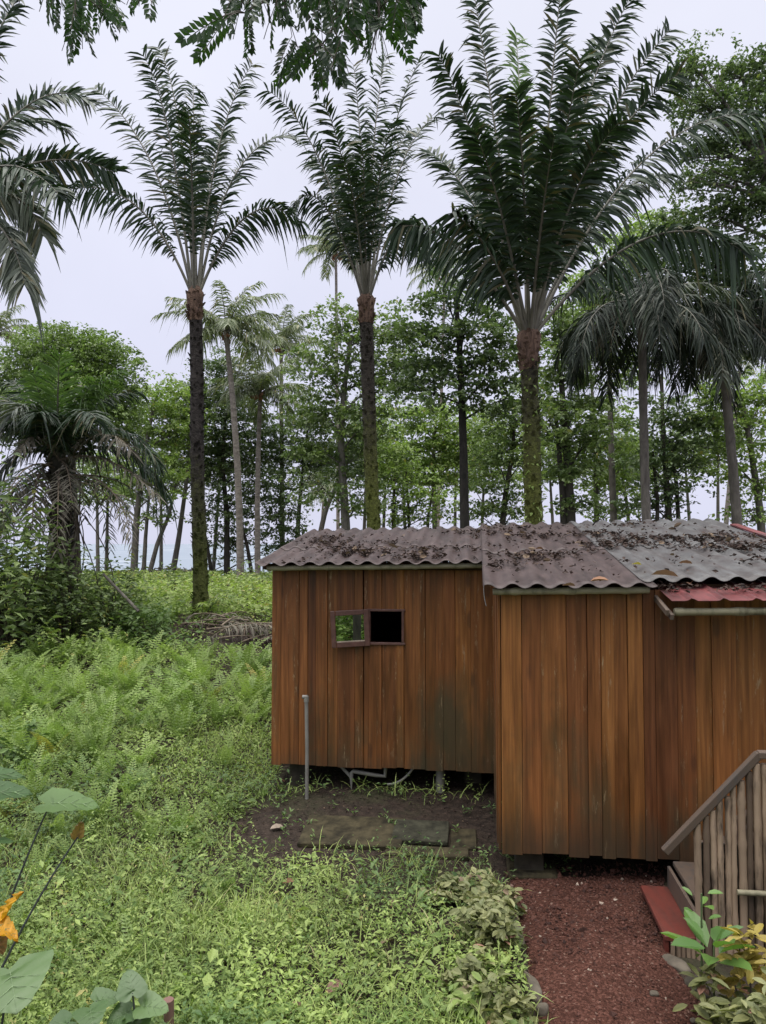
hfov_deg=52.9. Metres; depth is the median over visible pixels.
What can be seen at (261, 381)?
coconut palm
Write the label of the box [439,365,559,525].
broadleaf tree
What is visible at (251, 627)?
dead frond heap
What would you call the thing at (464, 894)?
border shrub
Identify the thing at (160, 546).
slender tree
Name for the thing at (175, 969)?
fern
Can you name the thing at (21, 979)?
taro plant
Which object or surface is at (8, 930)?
flower
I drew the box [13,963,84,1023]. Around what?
fern
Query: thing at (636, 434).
slender tree
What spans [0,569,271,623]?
beach undergrowth
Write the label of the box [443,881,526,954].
border shrub
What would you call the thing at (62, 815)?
fern
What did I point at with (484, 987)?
border shrub
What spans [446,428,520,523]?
slender tree
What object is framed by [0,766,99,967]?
taro plant
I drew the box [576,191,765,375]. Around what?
tall tree
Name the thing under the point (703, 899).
broad leaf sapling
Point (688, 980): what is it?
edging stone
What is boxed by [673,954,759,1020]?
croton
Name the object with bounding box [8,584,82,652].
shrub
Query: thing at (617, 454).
slender tree
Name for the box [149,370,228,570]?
broadleaf tree
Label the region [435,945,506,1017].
border shrub
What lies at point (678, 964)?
edging stone
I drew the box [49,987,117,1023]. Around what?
taro plant
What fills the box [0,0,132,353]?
oil palm
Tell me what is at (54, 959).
fern
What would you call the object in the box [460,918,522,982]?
border shrub
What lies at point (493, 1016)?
border shrub
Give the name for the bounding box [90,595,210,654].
shrub
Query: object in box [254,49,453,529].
oil palm
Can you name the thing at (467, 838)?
paving slab
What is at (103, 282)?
sky
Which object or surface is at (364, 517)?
slender tree
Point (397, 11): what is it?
overhanging branch
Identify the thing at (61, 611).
shrub
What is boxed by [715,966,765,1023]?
croton
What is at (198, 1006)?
fern
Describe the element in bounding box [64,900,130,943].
fern
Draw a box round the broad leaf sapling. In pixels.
[682,887,723,1002]
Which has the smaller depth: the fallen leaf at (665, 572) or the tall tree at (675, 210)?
the fallen leaf at (665, 572)
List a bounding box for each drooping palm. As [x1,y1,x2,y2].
[542,265,756,520]
[619,271,765,524]
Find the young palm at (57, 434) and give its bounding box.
[0,343,178,622]
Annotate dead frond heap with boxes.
[153,589,271,647]
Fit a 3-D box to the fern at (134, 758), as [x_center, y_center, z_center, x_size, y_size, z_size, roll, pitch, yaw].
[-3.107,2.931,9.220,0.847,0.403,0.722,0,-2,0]
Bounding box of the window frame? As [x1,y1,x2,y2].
[368,609,404,644]
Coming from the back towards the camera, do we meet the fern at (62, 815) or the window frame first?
the window frame
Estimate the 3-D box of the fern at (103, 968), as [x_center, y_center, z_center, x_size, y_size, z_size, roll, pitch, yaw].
[-2.060,3.151,5.197,0.437,0.284,0.540,-1,-3,21]
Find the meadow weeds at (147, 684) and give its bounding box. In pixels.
[0,591,392,852]
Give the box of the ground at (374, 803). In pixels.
[0,575,765,1023]
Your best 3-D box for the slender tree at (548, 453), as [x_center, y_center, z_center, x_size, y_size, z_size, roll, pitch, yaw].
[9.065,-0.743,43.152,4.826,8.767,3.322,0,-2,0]
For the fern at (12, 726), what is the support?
on the ground at (374, 803)
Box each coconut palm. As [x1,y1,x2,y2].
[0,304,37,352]
[150,280,291,582]
[206,349,314,574]
[241,304,324,543]
[296,220,377,529]
[406,241,481,525]
[695,316,760,524]
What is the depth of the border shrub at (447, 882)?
6.42 m
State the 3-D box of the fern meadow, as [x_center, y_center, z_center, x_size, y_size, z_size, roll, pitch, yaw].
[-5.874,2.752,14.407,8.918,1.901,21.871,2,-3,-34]
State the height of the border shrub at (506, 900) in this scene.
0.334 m
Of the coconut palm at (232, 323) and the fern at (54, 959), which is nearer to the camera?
the fern at (54, 959)
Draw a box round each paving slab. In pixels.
[297,815,404,850]
[384,845,468,860]
[392,819,448,845]
[450,828,476,850]
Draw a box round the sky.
[0,0,765,543]
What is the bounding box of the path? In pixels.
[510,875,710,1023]
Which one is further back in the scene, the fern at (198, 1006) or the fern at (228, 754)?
the fern at (228, 754)
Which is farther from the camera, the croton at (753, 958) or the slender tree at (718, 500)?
the slender tree at (718, 500)
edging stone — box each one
[510,926,524,951]
[523,970,541,1004]
[535,1002,548,1016]
[662,954,691,972]
[684,975,725,1005]
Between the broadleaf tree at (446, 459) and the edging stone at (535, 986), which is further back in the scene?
the broadleaf tree at (446, 459)
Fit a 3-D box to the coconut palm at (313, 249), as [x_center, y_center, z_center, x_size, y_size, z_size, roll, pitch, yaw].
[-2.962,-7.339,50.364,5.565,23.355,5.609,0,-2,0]
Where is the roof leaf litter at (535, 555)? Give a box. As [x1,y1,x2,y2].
[263,518,765,592]
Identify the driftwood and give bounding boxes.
[146,565,234,573]
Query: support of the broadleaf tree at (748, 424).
on the ground at (374, 803)
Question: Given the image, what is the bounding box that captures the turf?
[132,709,317,846]
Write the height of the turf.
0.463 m
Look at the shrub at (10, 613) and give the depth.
15.28 m
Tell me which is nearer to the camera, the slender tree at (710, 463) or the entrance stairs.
the entrance stairs
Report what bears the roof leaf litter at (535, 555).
on the wooden cabin
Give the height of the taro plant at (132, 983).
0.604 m
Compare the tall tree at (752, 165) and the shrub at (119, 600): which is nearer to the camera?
the shrub at (119, 600)
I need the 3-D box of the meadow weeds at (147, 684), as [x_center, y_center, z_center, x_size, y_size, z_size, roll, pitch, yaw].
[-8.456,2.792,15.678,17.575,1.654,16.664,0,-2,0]
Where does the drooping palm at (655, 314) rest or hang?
on the ground at (374, 803)
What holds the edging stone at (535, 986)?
on the ground at (374, 803)
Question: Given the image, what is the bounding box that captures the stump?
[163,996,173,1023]
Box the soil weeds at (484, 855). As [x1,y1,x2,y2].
[207,785,581,880]
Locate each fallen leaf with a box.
[270,824,281,828]
[327,979,342,992]
[591,576,607,580]
[651,569,676,575]
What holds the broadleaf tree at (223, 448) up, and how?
on the ground at (374, 803)
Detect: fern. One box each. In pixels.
[0,706,33,752]
[0,876,74,926]
[4,742,54,779]
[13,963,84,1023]
[18,929,114,973]
[21,795,82,835]
[38,946,123,1008]
[56,680,115,705]
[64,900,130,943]
[69,782,151,829]
[86,734,163,770]
[94,913,166,957]
[131,800,180,824]
[143,675,208,703]
[157,949,217,1012]
[167,819,216,852]
[176,684,252,719]
[179,997,225,1023]
[207,730,246,766]
[234,696,271,723]
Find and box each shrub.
[0,452,77,666]
[0,716,49,772]
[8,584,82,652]
[17,523,115,652]
[30,617,132,669]
[50,536,157,647]
[83,579,185,608]
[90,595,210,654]
[139,558,211,595]
[213,560,271,603]
[417,870,464,910]
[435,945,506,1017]
[440,971,526,1023]
[443,867,500,920]
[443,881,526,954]
[457,971,536,1021]
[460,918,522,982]
[466,882,526,930]
[479,984,550,1023]
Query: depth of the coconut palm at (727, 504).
39.94 m
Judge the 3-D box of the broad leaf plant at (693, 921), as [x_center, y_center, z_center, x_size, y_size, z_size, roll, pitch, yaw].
[2.093,2.980,4.985,0.512,0.633,0.552,0,-2,0]
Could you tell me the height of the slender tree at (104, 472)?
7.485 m
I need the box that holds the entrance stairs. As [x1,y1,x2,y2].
[640,750,765,965]
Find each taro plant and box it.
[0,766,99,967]
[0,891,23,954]
[0,949,53,1023]
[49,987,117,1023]
[107,969,168,1023]
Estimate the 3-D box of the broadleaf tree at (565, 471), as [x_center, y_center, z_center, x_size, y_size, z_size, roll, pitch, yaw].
[7.070,-2.595,29.210,4.755,11.472,3.789,0,-2,0]
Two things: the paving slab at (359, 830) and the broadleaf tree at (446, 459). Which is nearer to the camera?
the paving slab at (359, 830)
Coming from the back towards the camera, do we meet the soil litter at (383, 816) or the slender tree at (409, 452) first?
the slender tree at (409, 452)
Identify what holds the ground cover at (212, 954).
on the ground at (374, 803)
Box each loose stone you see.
[649,990,658,996]
[690,1017,695,1023]
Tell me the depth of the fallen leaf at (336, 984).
5.17 m
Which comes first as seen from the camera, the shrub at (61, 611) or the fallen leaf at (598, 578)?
the fallen leaf at (598, 578)
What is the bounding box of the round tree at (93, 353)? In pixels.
[0,320,153,592]
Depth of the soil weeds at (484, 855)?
7.80 m
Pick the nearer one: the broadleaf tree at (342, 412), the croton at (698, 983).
the croton at (698, 983)
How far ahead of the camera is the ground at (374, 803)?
7.60 m
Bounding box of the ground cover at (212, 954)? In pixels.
[0,686,535,1023]
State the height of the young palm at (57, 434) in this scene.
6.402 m
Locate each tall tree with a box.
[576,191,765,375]
[662,28,765,262]
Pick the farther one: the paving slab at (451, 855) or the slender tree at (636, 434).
the slender tree at (636, 434)
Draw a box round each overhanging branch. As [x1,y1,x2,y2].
[9,0,128,65]
[126,0,157,22]
[174,0,427,100]
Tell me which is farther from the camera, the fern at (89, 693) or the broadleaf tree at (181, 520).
the broadleaf tree at (181, 520)
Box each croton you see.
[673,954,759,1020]
[694,993,751,1023]
[707,919,765,997]
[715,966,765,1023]
[728,1004,765,1023]
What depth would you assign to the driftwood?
44.74 m
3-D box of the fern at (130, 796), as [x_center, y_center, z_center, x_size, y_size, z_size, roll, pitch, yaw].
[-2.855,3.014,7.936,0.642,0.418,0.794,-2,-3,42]
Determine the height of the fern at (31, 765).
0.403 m
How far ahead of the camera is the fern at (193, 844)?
7.44 m
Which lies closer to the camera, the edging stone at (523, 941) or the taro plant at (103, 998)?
the taro plant at (103, 998)
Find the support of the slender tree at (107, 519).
on the ground at (374, 803)
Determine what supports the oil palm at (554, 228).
on the ground at (374, 803)
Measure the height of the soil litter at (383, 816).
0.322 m
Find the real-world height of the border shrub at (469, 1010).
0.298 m
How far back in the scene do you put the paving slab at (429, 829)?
7.68 m
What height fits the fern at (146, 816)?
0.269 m
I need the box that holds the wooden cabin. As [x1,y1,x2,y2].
[255,518,765,879]
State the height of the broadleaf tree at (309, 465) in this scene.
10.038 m
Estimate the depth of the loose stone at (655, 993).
5.18 m
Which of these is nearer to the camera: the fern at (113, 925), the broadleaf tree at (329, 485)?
the fern at (113, 925)
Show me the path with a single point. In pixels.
(567, 1007)
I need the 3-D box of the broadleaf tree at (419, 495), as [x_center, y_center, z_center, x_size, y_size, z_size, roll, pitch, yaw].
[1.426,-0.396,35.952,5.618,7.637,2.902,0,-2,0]
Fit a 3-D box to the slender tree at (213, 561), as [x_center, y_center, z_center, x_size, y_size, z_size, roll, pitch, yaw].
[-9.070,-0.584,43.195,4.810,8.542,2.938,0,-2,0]
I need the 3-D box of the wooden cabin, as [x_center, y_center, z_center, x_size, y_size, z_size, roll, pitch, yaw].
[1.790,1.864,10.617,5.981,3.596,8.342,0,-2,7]
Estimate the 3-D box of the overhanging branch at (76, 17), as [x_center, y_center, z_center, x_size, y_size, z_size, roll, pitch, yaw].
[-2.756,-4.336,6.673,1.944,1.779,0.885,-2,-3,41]
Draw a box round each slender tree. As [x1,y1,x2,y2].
[76,445,134,571]
[76,449,142,571]
[128,436,188,570]
[181,427,253,570]
[329,391,406,529]
[351,421,422,526]
[359,430,443,529]
[423,436,493,525]
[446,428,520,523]
[505,424,575,523]
[582,431,662,519]
[604,423,678,489]
[655,424,722,519]
[684,401,762,521]
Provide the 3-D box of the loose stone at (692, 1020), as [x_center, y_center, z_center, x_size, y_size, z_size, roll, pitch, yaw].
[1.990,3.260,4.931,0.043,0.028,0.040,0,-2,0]
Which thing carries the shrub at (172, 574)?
on the ground at (374, 803)
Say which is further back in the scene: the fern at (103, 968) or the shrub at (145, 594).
the shrub at (145, 594)
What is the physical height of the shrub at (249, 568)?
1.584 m
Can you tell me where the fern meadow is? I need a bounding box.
[0,590,271,1023]
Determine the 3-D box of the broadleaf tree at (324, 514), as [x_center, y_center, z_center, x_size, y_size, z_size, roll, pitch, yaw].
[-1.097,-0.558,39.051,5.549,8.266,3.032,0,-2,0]
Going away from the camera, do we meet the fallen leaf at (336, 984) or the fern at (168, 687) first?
the fallen leaf at (336, 984)
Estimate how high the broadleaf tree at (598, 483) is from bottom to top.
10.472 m
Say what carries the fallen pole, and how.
on the shrub at (119, 600)
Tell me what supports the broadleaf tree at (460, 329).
on the ground at (374, 803)
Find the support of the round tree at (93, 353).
on the ground at (374, 803)
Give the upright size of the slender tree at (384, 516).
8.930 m
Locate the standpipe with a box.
[302,695,308,798]
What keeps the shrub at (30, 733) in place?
on the ground at (374, 803)
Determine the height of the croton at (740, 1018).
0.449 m
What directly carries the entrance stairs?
on the ground at (374, 803)
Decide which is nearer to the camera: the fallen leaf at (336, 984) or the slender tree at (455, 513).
the fallen leaf at (336, 984)
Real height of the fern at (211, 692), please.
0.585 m
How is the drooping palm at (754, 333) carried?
on the ground at (374, 803)
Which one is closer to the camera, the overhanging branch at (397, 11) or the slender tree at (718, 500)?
the overhanging branch at (397, 11)
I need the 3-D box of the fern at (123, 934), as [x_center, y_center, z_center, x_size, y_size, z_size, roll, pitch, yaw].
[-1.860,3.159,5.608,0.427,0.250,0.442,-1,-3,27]
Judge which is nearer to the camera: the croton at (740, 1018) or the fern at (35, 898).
the croton at (740, 1018)
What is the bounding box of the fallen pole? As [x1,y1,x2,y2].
[102,573,139,611]
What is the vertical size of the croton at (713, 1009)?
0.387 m
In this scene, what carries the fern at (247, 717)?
on the ground at (374, 803)
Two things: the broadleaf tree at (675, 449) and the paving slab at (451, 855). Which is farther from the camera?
the broadleaf tree at (675, 449)
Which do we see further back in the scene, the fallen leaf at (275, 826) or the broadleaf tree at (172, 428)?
the broadleaf tree at (172, 428)
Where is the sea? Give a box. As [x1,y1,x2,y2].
[0,544,448,573]
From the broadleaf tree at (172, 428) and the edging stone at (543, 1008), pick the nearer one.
the edging stone at (543, 1008)
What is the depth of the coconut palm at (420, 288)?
56.52 m
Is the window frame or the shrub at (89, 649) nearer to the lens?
the window frame
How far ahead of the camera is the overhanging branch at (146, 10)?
6.13 m
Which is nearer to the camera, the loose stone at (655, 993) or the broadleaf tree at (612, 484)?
the loose stone at (655, 993)
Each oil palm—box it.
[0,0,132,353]
[50,38,310,620]
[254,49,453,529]
[378,0,765,524]
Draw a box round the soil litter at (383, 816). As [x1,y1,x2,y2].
[212,766,597,881]
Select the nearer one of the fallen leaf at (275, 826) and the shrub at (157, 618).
the fallen leaf at (275, 826)
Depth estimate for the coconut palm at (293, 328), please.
42.06 m
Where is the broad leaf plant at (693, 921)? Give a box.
[661,909,754,1018]
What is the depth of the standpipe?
8.62 m
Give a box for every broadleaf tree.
[91,370,210,579]
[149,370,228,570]
[181,342,316,575]
[271,292,436,529]
[279,403,353,538]
[297,472,348,516]
[318,423,415,530]
[354,422,471,561]
[377,392,518,528]
[378,265,544,528]
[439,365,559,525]
[511,297,629,523]
[543,364,657,522]
[545,209,670,521]
[607,374,726,521]
[688,365,765,537]
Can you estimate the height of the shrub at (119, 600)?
2.418 m
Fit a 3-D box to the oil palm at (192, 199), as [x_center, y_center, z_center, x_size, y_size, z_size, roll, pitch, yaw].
[-5.141,-5.278,20.290,6.579,16.337,4.974,-1,-3,29]

